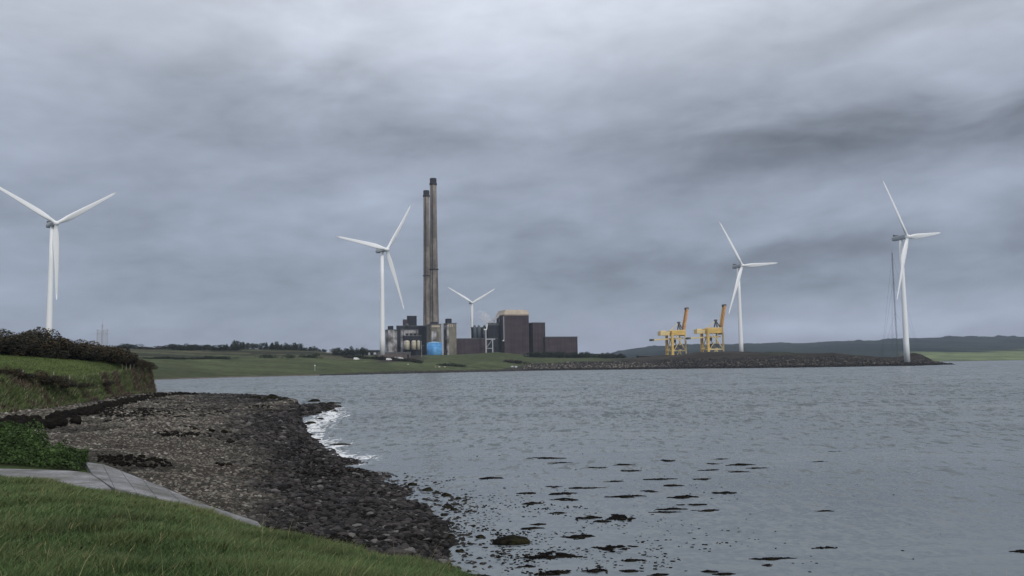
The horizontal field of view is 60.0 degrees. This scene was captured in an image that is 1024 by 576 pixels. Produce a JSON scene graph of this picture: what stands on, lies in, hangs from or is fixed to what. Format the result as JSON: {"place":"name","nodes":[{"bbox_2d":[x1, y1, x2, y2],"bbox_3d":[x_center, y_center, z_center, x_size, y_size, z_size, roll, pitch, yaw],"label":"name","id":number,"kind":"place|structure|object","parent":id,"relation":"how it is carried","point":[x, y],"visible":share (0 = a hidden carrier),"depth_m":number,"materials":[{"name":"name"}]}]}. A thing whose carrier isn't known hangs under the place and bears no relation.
{"place":"outdoors","nodes":[
{"label":"outdoors","id":0,"kind":"place"},
{"bbox_2d":[0,468,110,489],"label":"path","id":1,"kind":"structure","parent":0,"point":[77,478],"depth_m":22.72,"materials":[{"name":"concrete"}]},
{"bbox_2d":[0,356,489,575],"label":"ground","id":2,"kind":"structure","parent":0,"point":[16,466],"depth_m":37.12,"materials":[{"name":"soil"}]},
{"bbox_2d":[0,328,23,351],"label":"hawthorn bush","id":3,"kind":"object","parent":2,"relation":"on","point":[8,332],"visible":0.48,"depth_m":117.29,"materials":[{"name":"green plant"}]},
{"bbox_2d":[1,368,33,378],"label":"bramble","id":4,"kind":"object","parent":2,"relation":"on","point":[15,373],"visible":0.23,"depth_m":79.06,"materials":[{"name":"green plant"}]},
{"bbox_2d":[0,367,35,380],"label":"bramble","id":5,"kind":"object","parent":2,"relation":"on","point":[19,375],"visible":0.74,"depth_m":77.77,"materials":[{"name":"green plant"}]},
{"bbox_2d":[0,331,41,354],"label":"hawthorn bush","id":6,"kind":"object","parent":2,"relation":"on","point":[9,347],"visible":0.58,"depth_m":119.94,"materials":[{"name":"green plant"}]},
{"bbox_2d":[0,331,59,355],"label":"hawthorn bush","id":7,"kind":"object","parent":2,"relation":"on","point":[17,345],"visible":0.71,"depth_m":119.50,"materials":[{"name":"green plant"}]},
{"bbox_2d":[15,326,60,356],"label":"hawthorn bush","id":8,"kind":"object","parent":2,"relation":"on","point":[38,340],"visible":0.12,"depth_m":123.86,"materials":[{"name":"green plant"}]},
{"bbox_2d":[8,328,71,356],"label":"hawthorn bush","id":9,"kind":"object","parent":2,"relation":"on","point":[39,333],"visible":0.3,"depth_m":122.69,"materials":[{"name":"green plant"}]},
{"bbox_2d":[0,419,88,470],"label":"undergrowth","id":10,"kind":"object","parent":2,"relation":"on","point":[12,434],"visible":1,"depth_m":28.07,"materials":[{"name":"green plant"}]},
{"bbox_2d":[28,370,62,384],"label":"bramble","id":11,"kind":"object","parent":2,"relation":"on","point":[43,377],"visible":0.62,"depth_m":81.09,"materials":[{"name":"green plant"}]},
{"bbox_2d":[27,335,85,359],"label":"hawthorn bush","id":12,"kind":"object","parent":2,"relation":"on","point":[64,342],"visible":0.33,"depth_m":123.39,"materials":[{"name":"green plant"}]},
{"bbox_2d":[44,376,72,384],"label":"bramble","id":13,"kind":"object","parent":2,"relation":"on","point":[60,381],"visible":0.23,"depth_m":83.51,"materials":[{"name":"green plant"}]},
{"bbox_2d":[34,343,95,359],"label":"hawthorn bush","id":14,"kind":"object","parent":2,"relation":"on","point":[76,346],"visible":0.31,"depth_m":125.50,"materials":[{"name":"green plant"}]},
{"bbox_2d":[36,338,97,358],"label":"hawthorn bush","id":15,"kind":"object","parent":2,"relation":"on","point":[58,353],"visible":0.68,"depth_m":122.72,"materials":[{"name":"green plant"}]},
{"bbox_2d":[57,378,77,387],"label":"bramble","id":16,"kind":"object","parent":2,"relation":"on","point":[69,385],"visible":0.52,"depth_m":86.71,"materials":[{"name":"green plant"}]},
{"bbox_2d":[0,354,142,379],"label":"field grass","id":17,"kind":"structure","parent":2,"relation":"on","point":[29,367],"depth_m":111.95,"materials":[{"name":"plant"}]},
{"bbox_2d":[0,366,157,412],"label":"bank grass","id":18,"kind":"structure","parent":2,"relation":"on","point":[19,402],"depth_m":89.61,"materials":[{"name":"plant"}]},
{"bbox_2d":[77,383,97,388],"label":"bramble","id":19,"kind":"object","parent":2,"relation":"on","point":[86,385],"visible":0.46,"depth_m":95.52,"materials":[{"name":"green plant"}]},
{"bbox_2d":[68,339,109,359],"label":"hawthorn bush","id":20,"kind":"object","parent":2,"relation":"on","point":[90,349],"visible":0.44,"depth_m":127.58,"materials":[{"name":"green plant"}]},
{"bbox_2d":[0,391,198,428],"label":"strandline weed","id":21,"kind":"object","parent":2,"relation":"on","point":[54,419],"visible":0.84,"depth_m":63.43,"materials":[{"name":"plant"}]},
{"bbox_2d":[85,462,114,490],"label":"slipway","id":22,"kind":"structure","parent":2,"relation":"on","point":[98,471],"depth_m":23.71,"materials":[{"name":"concrete"}]},
{"bbox_2d":[82,340,123,360],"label":"hawthorn bush","id":23,"kind":"object","parent":2,"relation":"on","point":[97,358],"visible":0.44,"depth_m":131.34,"materials":[{"name":"green plant"}]},
{"bbox_2d":[102,380,116,385],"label":"bramble","id":24,"kind":"object","parent":2,"relation":"on","point":[107,382],"visible":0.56,"depth_m":110.98,"materials":[{"name":"green plant"}]},
{"bbox_2d":[95,345,130,362],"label":"hawthorn bush","id":25,"kind":"object","parent":2,"relation":"on","point":[117,353],"visible":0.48,"depth_m":134.32,"materials":[{"name":"green plant"}]},
{"bbox_2d":[103,464,136,494],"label":"slipway","id":26,"kind":"structure","parent":2,"relation":"on","point":[119,480],"depth_m":22.58,"materials":[{"name":"concrete"}]},
{"bbox_2d":[103,346,138,361],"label":"hawthorn bush","id":27,"kind":"object","parent":2,"relation":"on","point":[133,356],"visible":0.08,"depth_m":139.48,"materials":[{"name":"green plant"}]},
{"bbox_2d":[122,359,139,366],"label":"bank shrub","id":28,"kind":"object","parent":2,"relation":"on","point":[131,362],"visible":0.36,"depth_m":141.96,"materials":[{"name":"green plant"}]},
{"bbox_2d":[121,471,156,498],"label":"slipway","id":29,"kind":"structure","parent":2,"relation":"on","point":[138,485],"depth_m":22.87,"materials":[{"name":"concrete"}]},
{"bbox_2d":[142,479,180,502],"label":"slipway","id":30,"kind":"structure","parent":2,"relation":"on","point":[161,492],"depth_m":22.67,"materials":[{"name":"concrete"}]},
{"bbox_2d":[167,489,204,508],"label":"slipway","id":31,"kind":"structure","parent":2,"relation":"on","point":[182,498],"depth_m":22.56,"materials":[{"name":"concrete"}]},
{"bbox_2d":[0,391,395,475],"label":"shingle","id":32,"kind":"object","parent":2,"relation":"on","point":[239,419],"visible":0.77,"depth_m":58.22,"materials":[{"name":"gravel"}]},
{"bbox_2d":[97,392,366,550],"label":"beach weed","id":33,"kind":"object","parent":32,"relation":"on","point":[115,461],"visible":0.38,"depth_m":45.00,"materials":[{"name":"plant"}]},
{"bbox_2d":[196,501,233,519],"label":"slipway","id":34,"kind":"structure","parent":2,"relation":"on","point":[219,512],"depth_m":22.09,"materials":[{"name":"concrete"}]},
{"bbox_2d":[224,511,260,527],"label":"slipway","id":35,"kind":"structure","parent":2,"relation":"on","point":[247,520],"depth_m":21.37,"materials":[{"name":"concrete"}]},
{"bbox_2d":[46,444,450,566],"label":"pebbles","id":36,"kind":"object","parent":2,"relation":"on","point":[413,526],"visible":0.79,"depth_m":28.14,"materials":[{"name":"gravel"}]},
{"bbox_2d":[266,394,279,398],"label":"rock","id":37,"kind":"object","parent":2,"relation":"on","point":[271,396],"visible":0.57,"depth_m":127.41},
{"bbox_2d":[383,547,412,556],"bbox_3d":[-2.745,6.322,21.129,0.815,0.226,0.424,-2,-5,14],"label":"rock","id":38,"kind":"object","parent":2,"relation":"on","point":[396,551],"visible":0.66,"depth_m":20.99,"materials":[{"name":"stone"}]},
{"bbox_2d":[492,535,529,544],"bbox_3d":[-0.032,7.224,25.104,1.096,0.413,0.655,-1,-5,-1],"label":"rock","id":39,"kind":"object","parent":2,"relation":"on","point":[513,540],"visible":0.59,"depth_m":24.94,"materials":[{"name":"stone"}]},
{"bbox_2d":[0,0,1023,355],"label":"sky","id":40,"kind":"structure","parent":0,"point":[586,158],"materials":[{"name":"grey"}]},
{"bbox_2d":[124,349,943,379],"bbox_3d":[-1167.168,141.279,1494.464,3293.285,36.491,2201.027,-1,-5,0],"label":"terrain","id":41,"kind":"structure","parent":0,"point":[247,363],"depth_m":821.96,"materials":[{"name":"plant"}]},
{"bbox_2d":[0,187,116,338],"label":"wind turbine","id":42,"kind":"object","parent":41,"relation":"on","point":[52,224],"visible":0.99,"depth_m":695.95,"materials":[{"name":"metal"}]},
{"bbox_2d":[95,321,107,345],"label":"lattice pylon","id":43,"kind":"object","parent":41,"relation":"on","point":[101,339],"visible":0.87,"depth_m":899.55,"materials":[{"name":"metal"}]},
{"bbox_2d":[117,343,142,348],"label":"ridge bush","id":44,"kind":"object","parent":41,"relation":"on","point":[129,346],"visible":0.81,"depth_m":980.93,"materials":[{"name":"green plant"}]},
{"bbox_2d":[168,344,181,349],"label":"round tree","id":45,"kind":"object","parent":41,"relation":"on","point":[172,346],"visible":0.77,"depth_m":956.89,"materials":[{"name":"green plant"}]},
{"bbox_2d":[181,344,198,349],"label":"round tree","id":46,"kind":"object","parent":41,"relation":"on","point":[191,346],"visible":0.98,"depth_m":955.98,"materials":[{"name":"green plant"}]},
{"bbox_2d":[203,344,228,349],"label":"ridge bush","id":47,"kind":"object","parent":41,"relation":"on","point":[218,346],"visible":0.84,"depth_m":984.35,"materials":[{"name":"green plant"}]},
{"bbox_2d":[218,345,240,350],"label":"ridge bush","id":48,"kind":"object","parent":41,"relation":"on","point":[234,347],"visible":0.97,"depth_m":984.54,"materials":[{"name":"green plant"}]},
{"bbox_2d":[331,347,341,354],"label":"shelter tree","id":49,"kind":"object","parent":41,"relation":"on","point":[335,351],"visible":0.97,"depth_m":972.63,"materials":[{"name":"green plant"}]},
{"bbox_2d":[351,349,363,355],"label":"shelter tree","id":50,"kind":"object","parent":41,"relation":"on","point":[354,352],"visible":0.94,"depth_m":970.66,"materials":[{"name":"green plant"}]},
{"bbox_2d":[366,350,379,355],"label":"flat shed","id":51,"kind":"structure","parent":41,"relation":"on","point":[372,352],"depth_m":985.23,"materials":[{"name":"metal"}]},
{"bbox_2d":[336,205,410,354],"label":"wind turbine","id":52,"kind":"object","parent":41,"relation":"on","point":[380,249],"visible":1,"depth_m":886.06,"materials":[{"name":"metal"}]},
{"bbox_2d":[385,326,396,351],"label":"silo building","id":53,"kind":"structure","parent":41,"relation":"on","point":[390,339],"depth_m":1131.37,"materials":[{"name":"grey concrete"}]},
{"bbox_2d":[376,352,410,358],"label":"brown wall building","id":54,"kind":"structure","parent":41,"relation":"on","point":[407,355],"depth_m":924.45,"materials":[{"name":"metal"}]},
{"bbox_2d":[400,329,402,351],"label":"lift shaft","id":55,"kind":"object","parent":41,"relation":"on","point":[401,331],"visible":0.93,"depth_m":1127.07,"materials":[{"name":"grey concrete"}]},
{"bbox_2d":[404,340,409,349],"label":"storage tank","id":56,"kind":"object","parent":41,"relation":"on","point":[406,344],"visible":1,"depth_m":1111.52,"materials":[{"name":"metal"}]},
{"bbox_2d":[403,329,417,348],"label":"filter house","id":57,"kind":"structure","parent":41,"relation":"on","point":[410,331],"depth_m":1136.87,"materials":[{"name":"grey concrete"}]},
{"bbox_2d":[396,316,426,354],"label":"boiler hall","id":58,"kind":"structure","parent":41,"relation":"on","point":[409,322],"depth_m":1173.52,"materials":[{"name":"metal"}]},
{"bbox_2d":[403,335,421,354],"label":"tank bay","id":59,"kind":"object","parent":41,"relation":"on","point":[411,338],"visible":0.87,"depth_m":1127.74,"materials":[{"name":"metal"}]},
{"bbox_2d":[403,349,421,355],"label":"tank plinth","id":60,"kind":"structure","parent":41,"relation":"on","point":[416,352],"depth_m":1124.80,"materials":[{"name":"concrete"}]},
{"bbox_2d":[423,190,429,325],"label":"chimney","id":61,"kind":"object","parent":41,"relation":"on","point":[426,264],"visible":0.76,"depth_m":1236.88,"materials":[{"name":"concrete"}]},
{"bbox_2d":[426,322,440,342],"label":"silo building","id":62,"kind":"structure","parent":41,"relation":"on","point":[433,331],"depth_m":1102.40,"materials":[{"name":"concrete"}]},
{"bbox_2d":[429,178,438,323],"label":"chimney","id":63,"kind":"object","parent":41,"relation":"on","point":[434,305],"visible":0.87,"depth_m":1144.30,"materials":[{"name":"concrete"}]},
{"bbox_2d":[427,342,441,354],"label":"blue tank","id":64,"kind":"object","parent":41,"relation":"on","point":[434,348],"visible":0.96,"depth_m":1061.90,"materials":[{"name":"metal"}]},
{"bbox_2d":[441,323,443,354],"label":"stair tower","id":65,"kind":"structure","parent":41,"relation":"on","point":[443,337],"depth_m":1087.83,"materials":[{"name":"metal"}]},
{"bbox_2d":[358,365,530,374],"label":"shore stones","id":66,"kind":"object","parent":41,"relation":"on","point":[402,372],"visible":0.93,"depth_m":803.20,"materials":[{"name":"stone"}]},
{"bbox_2d":[444,319,456,354],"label":"silo building","id":67,"kind":"structure","parent":41,"relation":"on","point":[450,340],"depth_m":1111.22,"materials":[{"name":"concrete"}]},
{"bbox_2d":[448,287,493,337],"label":"wind turbine","id":68,"kind":"object","parent":41,"relation":"on","point":[471,309],"visible":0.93,"depth_m":1692.89,"materials":[{"name":"metal"}]},
{"bbox_2d":[457,338,497,354],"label":"long low hall","id":69,"kind":"structure","parent":41,"relation":"on","point":[470,345],"depth_m":1124.50,"materials":[{"name":"metal"}]},
{"bbox_2d":[471,325,486,337],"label":"storage tanks","id":70,"kind":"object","parent":69,"relation":"on","point":[478,332],"depth_m":1136.73,"materials":[{"name":"metal"}]},
{"bbox_2d":[484,324,494,352],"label":"pipe gantry","id":71,"kind":"object","parent":41,"relation":"on","point":[486,346],"visible":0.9,"depth_m":1114.30,"materials":[{"name":"metal"}]},
{"bbox_2d":[487,322,500,352],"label":"transfer house","id":72,"kind":"structure","parent":41,"relation":"on","point":[493,330],"depth_m":1135.77,"materials":[{"name":"metal"}]},
{"bbox_2d":[496,310,529,354],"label":"boiler house","id":73,"kind":"structure","parent":41,"relation":"on","point":[514,331],"depth_m":1130.60,"materials":[{"name":"metal"}]},
{"bbox_2d":[529,322,544,352],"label":"bunker house","id":74,"kind":"structure","parent":41,"relation":"on","point":[536,335],"depth_m":1133.85,"materials":[{"name":"metal"}]},
{"bbox_2d":[537,351,554,357],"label":"hedgerow bush","id":75,"kind":"object","parent":41,"relation":"on","point":[547,354],"visible":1,"depth_m":1018.23,"materials":[{"name":"green plant"}]},
{"bbox_2d":[543,336,577,353],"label":"turbine hall","id":76,"kind":"structure","parent":41,"relation":"on","point":[567,344],"depth_m":1137.73,"materials":[{"name":"metal"}]},
{"bbox_2d":[649,307,688,354],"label":"gantry crane","id":77,"kind":"object","parent":41,"relation":"on","point":[680,332],"visible":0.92,"depth_m":987.41,"materials":[{"name":"yellow paint"}]},
{"bbox_2d":[685,304,725,351],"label":"gantry crane","id":78,"kind":"object","parent":41,"relation":"on","point":[708,330],"visible":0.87,"depth_m":967.73,"materials":[{"name":"yellow paint"}]},
{"bbox_2d":[523,355,954,370],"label":"boulders","id":79,"kind":"object","parent":41,"relation":"on","point":[748,365],"visible":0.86,"depth_m":793.29,"materials":[{"name":"stone"}]},
{"bbox_2d":[718,220,775,351],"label":"wind turbine","id":80,"kind":"object","parent":41,"relation":"on","point":[739,267],"visible":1,"depth_m":943.27,"materials":[{"name":"metal"}]},
{"bbox_2d":[881,253,921,359],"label":"radio mast","id":81,"kind":"object","parent":41,"relation":"on","point":[895,316],"visible":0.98,"depth_m":771.08,"materials":[{"name":"metal"}]},
{"bbox_2d":[881,178,939,361],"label":"wind turbine","id":82,"kind":"object","parent":41,"relation":"on","point":[902,249],"visible":1,"depth_m":755.63,"materials":[{"name":"metal"}]},
{"bbox_2d":[154,360,1023,575],"bbox_3d":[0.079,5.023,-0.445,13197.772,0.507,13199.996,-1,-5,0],"label":"water","id":83,"kind":"structure","parent":0,"point":[937,451],"depth_m":47.07,"materials":[{"name":"liquid"}]},
{"bbox_2d":[479,476,503,479],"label":"seaweed patch","id":84,"kind":"object","parent":83,"relation":"on","point":[492,477],"visible":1,"depth_m":39.65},
{"bbox_2d":[388,472,599,575],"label":"shallow stones","id":85,"kind":"object","parent":83,"relation":"on","point":[452,498],"visible":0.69,"depth_m":27.79,"materials":[{"name":"stone"}]},
{"bbox_2d":[523,502,543,504],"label":"seaweed patch","id":86,"kind":"object","parent":83,"relation":"on","point":[529,503],"visible":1,"depth_m":32.19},
{"bbox_2d":[529,572,559,575],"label":"seaweed patch","id":87,"kind":"object","parent":83,"relation":"on","point":[544,573],"visible":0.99,"depth_m":21.23,"materials":[{"name":"plant"}]},
{"bbox_2d":[521,551,582,558],"bbox_3d":[1.046,7.048,23.361,1.690,0.089,0.870,-1,-5,0],"label":"seaweed patch","id":88,"kind":"object","parent":83,"relation":"on","point":[548,555],"visible":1,"depth_m":23.20,"materials":[{"name":"plant"}]},
{"bbox_2d":[545,570,571,573],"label":"seaweed patch","id":89,"kind":"object","parent":83,"relation":"on","point":[560,571],"visible":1,"depth_m":21.44,"materials":[{"name":"plant"}]},
{"bbox_2d":[548,492,574,494],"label":"seaweed patch","id":90,"kind":"object","parent":83,"relation":"on","point":[564,493],"visible":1,"depth_m":34.48,"materials":[{"name":"plant"}]},
{"bbox_2d":[551,498,577,500],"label":"seaweed patch","id":91,"kind":"object","parent":83,"relation":"on","point":[570,499],"visible":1,"depth_m":33.00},
{"bbox_2d":[561,533,595,539],"bbox_3d":[1.982,7.258,25.930,0.992,0.085,0.756,4,-7,-43],"label":"seaweed patch","id":92,"kind":"object","parent":83,"relation":"on","point":[581,536],"visible":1,"depth_m":25.79,"materials":[{"name":"plant"}]},
{"bbox_2d":[564,487,606,488],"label":"seaweed patch","id":93,"kind":"object","parent":83,"relation":"on","point":[586,487],"visible":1,"depth_m":36.00,"materials":[{"name":"plant"}]},
{"bbox_2d":[576,515,601,518],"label":"seaweed patch","id":94,"kind":"object","parent":83,"relation":"on","point":[589,516],"visible":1,"depth_m":29.05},
{"bbox_2d":[582,568,607,572],"bbox_3d":[2.020,6.873,21.560,0.640,0.073,0.346,1,-6,-24],"label":"seaweed patch","id":95,"kind":"object","parent":83,"relation":"on","point":[595,570],"visible":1,"depth_m":21.57,"materials":[{"name":"plant"}]},
{"bbox_2d":[591,545,637,551],"bbox_3d":[2.814,7.084,24.102,1.348,0.087,0.873,-1,-5,0],"label":"seaweed patch","id":96,"kind":"object","parent":83,"relation":"on","point":[609,548],"visible":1,"depth_m":24.16,"materials":[{"name":"plant"}]},
{"bbox_2d":[605,514,635,521],"bbox_3d":[3.571,7.500,28.945,0.979,0.080,1.115,-3,-5,23],"label":"seaweed patch","id":97,"kind":"object","parent":83,"relation":"on","point":[621,517],"visible":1,"depth_m":28.75,"materials":[{"name":"plant"}]},
{"bbox_2d":[604,494,643,497],"bbox_3d":[4.315,7.902,33.599,1.559,0.085,0.650,1,-5,-21],"label":"seaweed patch","id":98,"kind":"object","parent":83,"relation":"on","point":[626,496],"visible":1,"depth_m":33.56,"materials":[{"name":"plant"}]},
{"bbox_2d":[621,559,642,561],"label":"seaweed patch","id":99,"kind":"object","parent":83,"relation":"on","point":[628,560],"visible":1,"depth_m":22.61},
{"bbox_2d":[648,573,667,575],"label":"seaweed patch","id":100,"kind":"object","parent":83,"relation":"on","point":[660,574],"visible":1,"depth_m":20.99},
{"bbox_2d":[643,478,677,479],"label":"seaweed patch","id":101,"kind":"object","parent":83,"relation":"on","point":[660,478],"visible":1,"depth_m":38.45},
{"bbox_2d":[648,511,676,512],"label":"seaweed patch","id":102,"kind":"object","parent":83,"relation":"on","point":[663,512],"visible":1,"depth_m":29.85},
{"bbox_2d":[655,507,686,509],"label":"seaweed patch","id":103,"kind":"object","parent":83,"relation":"on","point":[669,508],"visible":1,"depth_m":30.47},
{"bbox_2d":[666,495,697,498],"bbox_3d":[6.380,7.837,33.266,1.216,0.086,0.681,1,-5,-22],"label":"seaweed patch","id":104,"kind":"object","parent":83,"relation":"on","point":[681,497],"visible":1,"depth_m":33.15,"materials":[{"name":"plant"}]},
{"bbox_2d":[438,453,938,573],"bbox_3d":[5.468,8.245,37.640,19.945,0.065,33.327,-1,-5,0],"label":"floating weed","id":105,"kind":"object","parent":83,"relation":"on","point":[597,566],"visible":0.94,"depth_m":24.83,"materials":[{"name":"plant"}]},
{"bbox_2d":[690,509,718,511],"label":"seaweed patch","id":106,"kind":"object","parent":83,"relation":"on","point":[707,510],"visible":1,"depth_m":30.04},
{"bbox_2d":[712,491,736,493],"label":"seaweed patch","id":107,"kind":"object","parent":83,"relation":"on","point":[725,492],"visible":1,"depth_m":34.10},
{"bbox_2d":[749,557,793,559],"bbox_3d":[6.653,6.887,22.539,1.247,0.084,0.275,-1,-5,0],"label":"seaweed patch","id":108,"kind":"object","parent":83,"relation":"on","point":[770,558],"visible":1,"depth_m":22.53,"materials":[{"name":"plant"}]},
{"bbox_2d":[609,335,1023,361],"bbox_3d":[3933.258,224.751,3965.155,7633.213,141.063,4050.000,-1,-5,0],"label":"hills","id":109,"kind":"structure","parent":0,"point":[974,348],"depth_m":3324.07,"materials":[{"name":"plant"}]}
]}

